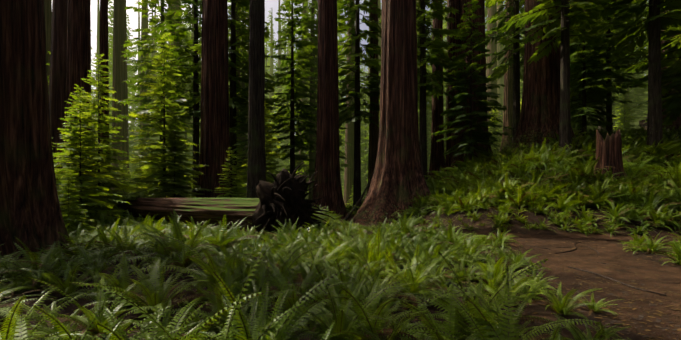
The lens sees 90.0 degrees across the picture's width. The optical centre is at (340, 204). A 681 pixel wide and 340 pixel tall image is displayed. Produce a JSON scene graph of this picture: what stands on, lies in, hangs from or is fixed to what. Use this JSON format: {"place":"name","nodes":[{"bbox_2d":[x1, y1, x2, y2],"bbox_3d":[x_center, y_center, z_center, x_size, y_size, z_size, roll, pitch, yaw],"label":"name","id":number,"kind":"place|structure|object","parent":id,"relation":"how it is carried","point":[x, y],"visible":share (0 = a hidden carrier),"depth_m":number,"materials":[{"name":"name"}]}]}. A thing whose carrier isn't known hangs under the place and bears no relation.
{"place":"outdoors","nodes":[
{"label":"outdoors","id":0,"kind":"place"},
{"bbox_2d":[0,114,680,339],"bbox_3d":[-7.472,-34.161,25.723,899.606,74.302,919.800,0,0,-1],"label":"ground","id":1,"kind":"structure","parent":0,"point":[70,308],"depth_m":7.24,"materials":[{"name":"brown soil"}]},
{"bbox_2d":[0,0,72,266],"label":"redwood","id":2,"kind":"object","parent":1,"relation":"on","point":[31,218],"visible":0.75,"depth_m":10.49,"materials":[{"name":"brown plant"}]},
{"bbox_2d":[44,0,51,91],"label":"redwood","id":3,"kind":"object","parent":1,"relation":"on","point":[48,11],"visible":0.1,"depth_m":46.35,"materials":[{"name":"brown plant"}]},
{"bbox_2d":[49,0,67,179],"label":"redwood","id":4,"kind":"object","parent":1,"relation":"on","point":[58,76],"visible":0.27,"depth_m":37.34,"materials":[{"name":"brown plant"}]},
{"bbox_2d":[60,0,93,205],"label":"redwood","id":5,"kind":"object","parent":1,"relation":"on","point":[78,39],"visible":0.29,"depth_m":28.90,"materials":[{"name":"brown plant"}]},
{"bbox_2d":[57,168,96,236],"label":"young hemlock","id":6,"kind":"object","parent":1,"relation":"on","point":[73,217],"visible":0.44,"depth_m":15.69,"materials":[{"name":"green plant"}]},
{"bbox_2d":[53,84,107,207],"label":"young hemlock","id":7,"kind":"object","parent":1,"relation":"on","point":[85,152],"visible":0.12,"depth_m":26.40,"materials":[{"name":"green plant"}]},
{"bbox_2d":[46,51,121,174],"bbox_3d":[-33.790,-9.827,43.097,10.750,27.325,11.469,0,0,44],"label":"conifer","id":8,"kind":"object","parent":1,"relation":"on","point":[114,172],"depth_m":43.85,"materials":[{"name":"green plant"}]},
{"bbox_2d":[53,87,137,228],"bbox_3d":[-14.565,-1.798,19.218,5.077,9.776,5.574,0,0,10],"label":"young hemlock","id":9,"kind":"object","parent":1,"relation":"on","point":[83,183],"visible":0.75,"depth_m":19.10,"materials":[{"name":"green plant"}]},
{"bbox_2d":[96,0,99,115],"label":"redwood","id":10,"kind":"object","parent":1,"relation":"on","point":[98,15],"visible":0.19,"depth_m":104.81,"materials":[{"name":"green plant"}]},
{"bbox_2d":[56,54,145,224],"bbox_3d":[-16.739,-3.639,23.562,6.018,13.750,6.702,0,0,43],"label":"young hemlock","id":11,"kind":"object","parent":1,"relation":"on","point":[102,126],"visible":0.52,"depth_m":23.57,"materials":[{"name":"green plant"}]},
{"bbox_2d":[94,0,112,125],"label":"redwood","id":12,"kind":"object","parent":1,"relation":"on","point":[110,28],"visible":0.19,"depth_m":144.42,"materials":[{"name":"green plant"}]},
{"bbox_2d":[99,0,111,208],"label":"redwood","id":13,"kind":"object","parent":1,"relation":"on","point":[103,35],"visible":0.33,"depth_m":35.14,"materials":[{"name":"brown plant"}]},
{"bbox_2d":[94,30,144,166],"bbox_3d":[-41.576,-15.802,63.399,10.355,39.298,10.163,0,0,36],"label":"conifer","id":14,"kind":"object","parent":1,"relation":"on","point":[131,143],"visible":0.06,"depth_m":63.79,"materials":[{"name":"green plant"}]},
{"bbox_2d":[111,0,129,193],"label":"redwood","id":15,"kind":"object","parent":1,"relation":"on","point":[120,84],"visible":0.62,"depth_m":50.71,"materials":[{"name":"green plant"}]},
{"bbox_2d":[107,164,134,218],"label":"young hemlock","id":16,"kind":"object","parent":1,"relation":"on","point":[120,189],"visible":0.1,"depth_m":28.04,"materials":[{"name":"green plant"}]},
{"bbox_2d":[126,14,136,121],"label":"conifer tree","id":17,"kind":"object","parent":1,"relation":"on","point":[130,74],"visible":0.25,"depth_m":153.79,"materials":[{"name":"green plant"}]},
{"bbox_2d":[128,103,139,176],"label":"conifer","id":18,"kind":"object","parent":1,"relation":"on","point":[134,138],"visible":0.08,"depth_m":98.12,"materials":[{"name":"green plant"}]},
{"bbox_2d":[121,137,156,197],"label":"hemlock","id":19,"kind":"object","parent":1,"relation":"on","point":[140,163],"visible":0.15,"depth_m":40.67,"materials":[{"name":"green plant"}]},
{"bbox_2d":[137,0,140,136],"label":"redwood","id":20,"kind":"object","parent":1,"relation":"on","point":[138,48],"visible":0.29,"depth_m":124.29,"materials":[{"name":"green plant"}]},
{"bbox_2d":[128,78,155,166],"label":"conifer","id":21,"kind":"object","parent":1,"relation":"on","point":[138,92],"visible":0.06,"depth_m":99.75,"materials":[{"name":"green plant"}]},
{"bbox_2d":[130,122,157,196],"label":"conifer","id":22,"kind":"object","parent":1,"relation":"on","point":[143,154],"visible":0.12,"depth_m":61.09,"materials":[{"name":"green plant"}]},
{"bbox_2d":[139,0,149,180],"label":"redwood","id":23,"kind":"object","parent":1,"relation":"on","point":[144,23],"visible":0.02,"depth_m":68.38,"materials":[{"name":"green plant"}]},
{"bbox_2d":[150,6,154,166],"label":"redwood","id":24,"kind":"object","parent":1,"relation":"on","point":[152,54],"visible":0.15,"depth_m":99.23,"materials":[{"name":"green plant"}]},
{"bbox_2d":[113,0,200,191],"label":"understory tree","id":25,"kind":"object","parent":1,"relation":"on","point":[161,8],"visible":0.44,"depth_m":43.12,"materials":[{"name":"green plant"}]},
{"bbox_2d":[106,33,211,222],"bbox_3d":[-13.266,-4.981,25.635,7.112,16.250,7.921,0,0,18],"label":"young hemlock","id":26,"kind":"object","parent":1,"relation":"on","point":[152,158],"visible":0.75,"depth_m":25.40,"materials":[{"name":"green plant"}]},
{"bbox_2d":[146,113,202,197],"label":"young hemlock","id":27,"kind":"object","parent":1,"relation":"on","point":[175,170],"visible":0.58,"depth_m":24.59,"materials":[{"name":"green plant"}]},
{"bbox_2d":[168,0,182,195],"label":"redwood","id":28,"kind":"object","parent":1,"relation":"on","point":[177,5],"visible":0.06,"depth_m":63.30,"materials":[{"name":"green plant"}]},
{"bbox_2d":[158,77,199,197],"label":"conifer","id":29,"kind":"object","parent":1,"relation":"on","point":[190,139],"visible":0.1,"depth_m":60.50,"materials":[{"name":"green plant"}]},
{"bbox_2d":[112,198,259,231],"bbox_3d":[-9.535,0.340,20.492,17.000,2.238,2.340,2,1,36],"label":"fallen log","id":30,"kind":"object","parent":1,"relation":"on","point":[213,210],"visible":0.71,"depth_m":18.45,"materials":[{"name":"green wood"}]},
{"bbox_2d":[189,0,193,194],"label":"redwood","id":31,"kind":"object","parent":1,"relation":"on","point":[192,34],"visible":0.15,"depth_m":91.05,"materials":[{"name":"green plant"}]},
{"bbox_2d":[148,0,241,197],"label":"understory tree","id":32,"kind":"object","parent":1,"relation":"on","point":[179,50],"visible":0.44,"depth_m":36.36,"materials":[{"name":"green plant"}]},
{"bbox_2d":[196,0,231,197],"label":"redwood","id":33,"kind":"object","parent":1,"relation":"on","point":[214,142],"visible":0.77,"depth_m":26.94,"materials":[{"name":"brown plant"}]},
{"bbox_2d":[179,0,279,196],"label":"conifer","id":34,"kind":"object","parent":1,"relation":"on","point":[234,54],"visible":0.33,"depth_m":34.65,"materials":[{"name":"green plant"}]},
{"bbox_2d":[214,147,245,228],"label":"young hemlock","id":35,"kind":"object","parent":1,"relation":"on","point":[228,191],"visible":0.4,"depth_m":22.22,"materials":[{"name":"green plant"}]},
{"bbox_2d":[235,5,240,187],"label":"redwood","id":36,"kind":"object","parent":1,"relation":"on","point":[237,18],"visible":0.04,"depth_m":44.70,"materials":[{"name":"brown plant"}]},
{"bbox_2d":[229,112,246,197],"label":"hemlock","id":37,"kind":"object","parent":1,"relation":"on","point":[239,163],"visible":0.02,"depth_m":40.51,"materials":[{"name":"green plant"}]},
{"bbox_2d":[237,135,246,197],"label":"hemlock","id":38,"kind":"object","parent":1,"relation":"on","point":[241,171],"visible":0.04,"depth_m":40.50,"materials":[{"name":"green plant"}]},
{"bbox_2d":[227,0,281,194],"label":"tree","id":39,"kind":"object","parent":1,"relation":"on","point":[243,85],"visible":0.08,"depth_m":44.46,"materials":[{"name":"green plant"}]},
{"bbox_2d":[246,0,265,197],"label":"trunk","id":40,"kind":"object","parent":1,"relation":"on","point":[256,169],"visible":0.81,"depth_m":20.01,"materials":[{"name":"brown plant"}]},
{"bbox_2d":[229,29,284,182],"bbox_3d":[-8.359,-7.800,33.589,5.886,20.401,6.432,0,0,11],"label":"conifer","id":41,"kind":"object","parent":1,"relation":"on","point":[242,116],"visible":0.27,"depth_m":33.17,"materials":[{"name":"green plant"}]},
{"bbox_2d":[239,103,286,197],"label":"young hemlock","id":42,"kind":"object","parent":1,"relation":"on","point":[270,158],"visible":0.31,"depth_m":25.77,"materials":[{"name":"green plant"}]},
{"bbox_2d":[265,24,269,162],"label":"redwood","id":43,"kind":"object","parent":1,"relation":"on","point":[266,42],"visible":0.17,"depth_m":148.85,"materials":[{"name":"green plant"}]},
{"bbox_2d":[265,11,277,111],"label":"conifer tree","id":44,"kind":"object","parent":1,"relation":"on","point":[269,22],"visible":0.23,"depth_m":159.04,"materials":[{"name":"green plant"}]},
{"bbox_2d":[265,40,277,137],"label":"conifer tree","id":45,"kind":"object","parent":1,"relation":"on","point":[274,70],"visible":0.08,"depth_m":138.61,"materials":[{"name":"green plant"}]},
{"bbox_2d":[269,14,274,173],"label":"redwood","id":46,"kind":"object","parent":1,"relation":"on","point":[271,65],"visible":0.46,"depth_m":113.77,"materials":[{"name":"green plant"}]},
{"bbox_2d":[277,0,283,169],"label":"redwood","id":47,"kind":"object","parent":1,"relation":"on","point":[279,51],"visible":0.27,"depth_m":101.08,"materials":[{"name":"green plant"}]},
{"bbox_2d":[275,15,287,134],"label":"conifer tree","id":48,"kind":"object","parent":1,"relation":"on","point":[284,26],"visible":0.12,"depth_m":149.80,"materials":[{"name":"green plant"}]},
{"bbox_2d":[267,89,297,173],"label":"conifer","id":49,"kind":"object","parent":1,"relation":"on","point":[278,136],"visible":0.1,"depth_m":73.91,"materials":[{"name":"green plant"}]},
{"bbox_2d":[272,41,298,166],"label":"conifer","id":50,"kind":"object","parent":1,"relation":"on","point":[283,88],"visible":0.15,"depth_m":87.52,"materials":[{"name":"green plant"}]},
{"bbox_2d":[265,0,316,174],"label":"conifer","id":51,"kind":"object","parent":1,"relation":"on","point":[291,31],"visible":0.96,"depth_m":36.07,"materials":[{"name":"green plant"}]},
{"bbox_2d":[251,162,334,236],"bbox_3d":[-2.289,0.371,14.931,2.373,4.158,4.409,0,0,27],"label":"root plate","id":52,"kind":"object","parent":1,"relation":"on","point":[283,195],"visible":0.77,"depth_m":14.68,"materials":[{"name":"wood"}]},
{"bbox_2d":[298,2,308,198],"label":"redwood","id":53,"kind":"object","parent":1,"relation":"on","point":[306,98],"visible":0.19,"depth_m":63.43,"materials":[{"name":"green plant"}]},
{"bbox_2d":[270,0,348,185],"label":"tree","id":54,"kind":"object","parent":1,"relation":"on","point":[313,6],"visible":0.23,"depth_m":45.54,"materials":[{"name":"green plant"}]},
{"bbox_2d":[274,8,350,203],"bbox_3d":[-3.761,-11.132,43.437,11.031,28.039,11.769,0,0,26],"label":"conifer","id":55,"kind":"object","parent":1,"relation":"on","point":[310,160],"visible":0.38,"depth_m":43.36,"materials":[{"name":"green plant"}]},
{"bbox_2d":[0,208,630,339],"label":"ferns","id":56,"kind":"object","parent":1,"relation":"on","point":[356,303],"depth_m":4.95,"materials":[{"name":"green plant"}]},
{"bbox_2d":[302,35,351,168],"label":"conifer","id":57,"kind":"object","parent":1,"relation":"on","point":[340,136],"visible":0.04,"depth_m":47.48,"materials":[{"name":"green plant"}]},
{"bbox_2d":[311,0,347,218],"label":"redwood","id":58,"kind":"object","parent":1,"relation":"on","point":[327,176],"visible":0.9,"depth_m":31.09,"materials":[{"name":"brown plant"}]},
{"bbox_2d":[0,175,667,327],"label":"fallen sticks","id":59,"kind":"object","parent":1,"relation":"on","point":[661,294],"visible":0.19,"depth_m":6.85,"materials":[{"name":"brown wood"}]},
{"bbox_2d":[0,138,680,285],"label":"ferns","id":60,"kind":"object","parent":1,"relation":"on","point":[548,186],"depth_m":15.06,"materials":[{"name":"green plant"}]},
{"bbox_2d":[340,103,344,186],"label":"conifer","id":61,"kind":"object","parent":1,"relation":"on","point":[341,172],"visible":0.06,"depth_m":79.24,"materials":[{"name":"green plant"}]},
{"bbox_2d":[6,205,680,339],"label":"forest litter","id":62,"kind":"object","parent":1,"relation":"on","point":[611,322],"visible":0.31,"depth_m":5.64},
{"bbox_2d":[306,0,381,214],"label":"understory tree","id":63,"kind":"object","parent":1,"relation":"on","point":[358,34],"visible":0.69,"depth_m":38.78,"materials":[{"name":"green plant"}]},
{"bbox_2d":[343,0,354,206],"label":"redwood","id":64,"kind":"object","parent":1,"relation":"on","point":[349,171],"visible":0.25,"depth_m":51.35,"materials":[{"name":"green plant"}]},
{"bbox_2d":[338,31,366,165],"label":"conifer","id":65,"kind":"object","parent":1,"relation":"on","point":[343,133],"visible":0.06,"depth_m":67.44,"materials":[{"name":"green plant"}]},
{"bbox_2d":[345,171,373,219],"bbox_3d":[2.106,-0.909,28.739,1.088,4.969,5.282,0,0,37],"label":"leaning pole","id":66,"kind":"object","parent":1,"relation":"on","point":[356,204],"visible":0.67,"depth_m":28.57,"materials":[{"name":"wood"}]},
{"bbox_2d":[340,74,379,199],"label":"conifer","id":67,"kind":"object","parent":1,"relation":"on","point":[363,177],"visible":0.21,"depth_m":66.08,"materials":[{"name":"green plant"}]},
{"bbox_2d":[361,84,379,180],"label":"conifer","id":68,"kind":"object","parent":1,"relation":"on","point":[365,160],"visible":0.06,"depth_m":52.78,"materials":[{"name":"green plant"}]},
{"bbox_2d":[366,0,378,195],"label":"redwood","id":69,"kind":"object","parent":1,"relation":"on","point":[373,138],"visible":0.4,"depth_m":40.63,"materials":[{"name":"brown plant"}]},
{"bbox_2d":[347,205,407,239],"bbox_3d":[1.247,0.703,11.166,1.717,1.416,2.374,0,0,-23],"label":"fern","id":70,"kind":"object","parent":1,"relation":"on","point":[383,222],"visible":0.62,"depth_m":11.21,"materials":[{"name":"green plant"}]},
{"bbox_2d":[378,0,380,116],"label":"redwood","id":71,"kind":"object","parent":1,"relation":"on","point":[379,38],"visible":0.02,"depth_m":81.41,"materials":[{"name":"green plant"}]},
{"bbox_2d":[103,125,680,222],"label":"fern field","id":72,"kind":"structure","parent":1,"relation":"on","point":[673,141],"depth_m":27.46,"materials":[{"name":"green plant"}]},
{"bbox_2d":[351,0,433,225],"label":"redwood","id":73,"kind":"object","parent":1,"relation":"on","point":[398,179],"visible":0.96,"depth_m":21.95,"materials":[{"name":"brown plant"}]},
{"bbox_2d":[378,0,447,124],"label":"tree","id":74,"kind":"object","parent":1,"relation":"on","point":[428,107],"visible":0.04,"depth_m":46.11,"materials":[{"name":"green plant"}]},
{"bbox_2d":[377,0,479,180],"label":"understory tree","id":75,"kind":"object","parent":1,"relation":"on","point":[426,82],"visible":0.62,"depth_m":32.93,"materials":[{"name":"green plant"}]},
{"bbox_2d":[418,91,444,170],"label":"conifer","id":76,"kind":"object","parent":1,"relation":"on","point":[429,114],"visible":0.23,"depth_m":56.24,"materials":[{"name":"green plant"}]},
{"bbox_2d":[428,1,444,176],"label":"redwood","id":77,"kind":"object","parent":1,"relation":"on","point":[437,158],"visible":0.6,"depth_m":39.67,"materials":[{"name":"brown plant"}]},
{"bbox_2d":[428,68,445,147],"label":"conifer","id":78,"kind":"object","parent":1,"relation":"on","point":[444,89],"visible":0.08,"depth_m":61.59,"materials":[{"name":"green plant"}]},
{"bbox_2d":[428,0,446,88],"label":"redwood","id":79,"kind":"object","parent":1,"relation":"on","point":[444,24],"visible":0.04,"depth_m":77.03,"materials":[{"name":"green plant"}]},
{"bbox_2d":[445,0,448,155],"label":"redwood","id":80,"kind":"object","parent":1,"relation":"on","point":[447,68],"visible":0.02,"depth_m":46.90,"materials":[{"name":"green plant"}]},
{"bbox_2d":[445,0,460,170],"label":"redwood","id":81,"kind":"object","parent":1,"relation":"on","point":[453,4],"visible":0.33,"depth_m":34.73,"materials":[{"name":"brown plant"}]},
{"bbox_2d":[448,0,493,171],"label":"redwood","id":82,"kind":"object","parent":1,"relation":"on","point":[481,19],"visible":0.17,"depth_m":33.41,"materials":[{"name":"brown plant"}]},
{"bbox_2d":[431,0,514,163],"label":"conifer","id":83,"kind":"object","parent":1,"relation":"on","point":[471,124],"visible":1,"depth_m":28.96,"materials":[{"name":"green plant"}]},
{"bbox_2d":[486,0,497,143],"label":"redwood","id":84,"kind":"object","parent":1,"relation":"on","point":[492,10],"visible":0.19,"depth_m":59.98,"materials":[{"name":"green plant"}]},
{"bbox_2d":[488,106,502,153],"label":"hemlock","id":85,"kind":"object","parent":1,"relation":"on","point":[496,130],"visible":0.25,"depth_m":51.34,"materials":[{"name":"green plant"}]},
{"bbox_2d":[497,2,503,143],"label":"redwood","id":86,"kind":"object","parent":1,"relation":"on","point":[500,81],"visible":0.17,"depth_m":85.27,"materials":[{"name":"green plant"}]},
{"bbox_2d":[485,0,524,141],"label":"tree","id":87,"kind":"object","parent":1,"relation":"on","point":[500,69],"visible":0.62,"depth_m":39.47,"materials":[{"name":"green plant"}]},
{"bbox_2d":[500,0,513,151],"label":"redwood","id":88,"kind":"object","parent":1,"relation":"on","point":[508,102],"visible":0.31,"depth_m":44.91,"materials":[{"name":"brown plant"}]},
{"bbox_2d":[340,213,680,339],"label":"trail","id":89,"kind":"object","parent":1,"relation":"on","point":[614,253],"visible":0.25,"depth_m":7.41,"materials":[{"name":"brown soil"}]},
{"bbox_2d":[556,241,680,283],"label":"trail roots","id":90,"kind":"object","parent":89,"relation":"on","point":[635,254],"visible":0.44,"depth_m":9.69,"materials":[{"name":"wood"}]},
{"bbox_2d":[490,128,535,162],"bbox_3d":[12.053,-3.877,24.214,2.768,2.629,3.386,0,0,-27],"label":"shrub","id":91,"kind":"object","parent":1,"relation":"on","point":[504,149],"visible":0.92,"depth_m":24.38,"materials":[{"name":"green plant"}]},
{"bbox_2d":[523,116,558,145],"bbox_3d":[16.827,-5.519,27.948,3.577,2.778,2.924,0,0,-40],"label":"shrub","id":92,"kind":"object","parent":1,"relation":"on","point":[542,136],"visible":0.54,"depth_m":27.70,"materials":[{"name":"green plant"}]},
{"bbox_2d":[510,0,581,153],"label":"redwood","id":93,"kind":"object","parent":1,"relation":"on","point":[541,90],"visible":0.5,"depth_m":29.19,"materials":[{"name":"brown plant"}]},
{"bbox_2d":[500,0,629,155],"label":"tree","id":94,"kind":"object","parent":1,"relation":"on","point":[568,18],"visible":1,"depth_m":25.25,"materials":[{"name":"green plant"}]},
{"bbox_2d":[553,125,585,151],"bbox_3d":[18.274,-5.087,26.000,3.185,2.473,2.603,0,0,-9],"label":"shrub","id":95,"kind":"object","parent":1,"relation":"on","point":[578,137],"visible":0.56,"depth_m":26.10,"materials":[{"name":"green plant"}]},
{"bbox_2d":[570,58,613,131],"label":"conifer","id":96,"kind":"object","parent":1,"relation":"on","point":[591,127],"visible":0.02,"depth_m":53.88,"materials":[{"name":"green plant"}]},
{"bbox_2d":[570,7,618,133],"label":"conifer","id":97,"kind":"object","parent":1,"relation":"on","point":[593,123],"visible":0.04,"depth_m":40.45,"materials":[{"name":"green plant"}]},
{"bbox_2d":[570,0,637,134],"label":"conifer","id":98,"kind":"object","parent":1,"relation":"on","point":[594,90],"visible":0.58,"depth_m":33.62,"materials":[{"name":"green plant"}]},
{"bbox_2d":[571,2,645,131],"bbox_3d":[35.079,-26.172,45.136,10.056,38.883,10.245,0,0,9],"label":"conifer","id":99,"kind":"object","parent":1,"relation":"on","point":[619,30],"depth_m":44.48,"materials":[{"name":"green plant"}]},
{"bbox_2d":[571,0,647,133],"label":"conifer","id":100,"kind":"object","parent":1,"relation":"on","point":[628,59],"visible":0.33,"depth_m":35.11,"materials":[{"name":"green plant"}]},
{"bbox_2d":[592,128,629,185],"bbox_3d":[14.506,-2.495,18.378,1.876,3.305,1.763,0,0,-1],"label":"tree stump","id":101,"kind":"object","parent":1,"relation":"on","point":[609,151],"visible":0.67,"depth_m":17.91,"materials":[{"name":"brown wood"}]},
{"bbox_2d":[613,88,638,131],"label":"hemlock","id":102,"kind":"object","parent":1,"relation":"on","point":[622,120],"visible":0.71,"depth_m":45.03,"materials":[{"name":"green plant"}]},
{"bbox_2d":[612,22,647,130],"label":"conifer","id":103,"kind":"object","parent":1,"relation":"on","point":[638,93],"visible":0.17,"depth_m":58.63,"materials":[{"name":"green plant"}]},
{"bbox_2d":[615,29,647,111],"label":"conifer","id":104,"kind":"object","parent":1,"relation":"on","point":[641,97],"visible":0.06,"depth_m":70.77,"materials":[{"name":"green plant"}]},
{"bbox_2d":[584,0,680,145],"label":"conifer","id":105,"kind":"object","parent":1,"relation":"on","point":[656,22],"visible":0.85,"depth_m":23.49,"materials":[{"name":"green plant"}]},
{"bbox_2d":[608,127,659,156],"bbox_3d":[18.799,-3.877,22.282,2.469,2.346,3.021,0,0,-45],"label":"shrub","id":106,"kind":"object","parent":1,"relation":"on","point":[634,141],"visible":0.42,"depth_m":22.35,"materials":[{"name":"green plant"}]},
{"bbox_2d":[630,59,647,127],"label":"conifer","id":107,"kind":"object","parent":1,"relation":"on","point":[641,119],"visible":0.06,"depth_m":81.46,"materials":[{"name":"green plant"}]},
{"bbox_2d":[612,0,680,127],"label":"conifer","id":108,"kind":"object","parent":1,"relation":"on","point":[671,105],"visible":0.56,"depth_m":28.32,"materials":[{"name":"green plant"}]},
{"bbox_2d":[661,10,680,130],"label":"redwood","id":109,"kind":"object","parent":1,"relation":"on","point":[678,122],"visible":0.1,"depth_m":36.93,"materials":[{"name":"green plant"}]},
{"bbox_2d":[663,34,680,48],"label":"conifer","id":110,"kind":"object","parent":1,"relation":"on","point":[675,42],"visible":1,"depth_m":19.56,"materials":[{"name":"green plant"}]},
{"bbox_2d":[90,0,647,135],"label":"sky","id":111,"kind":"structure","parent":0,"point":[270,5],"materials":[{"name":"white"}]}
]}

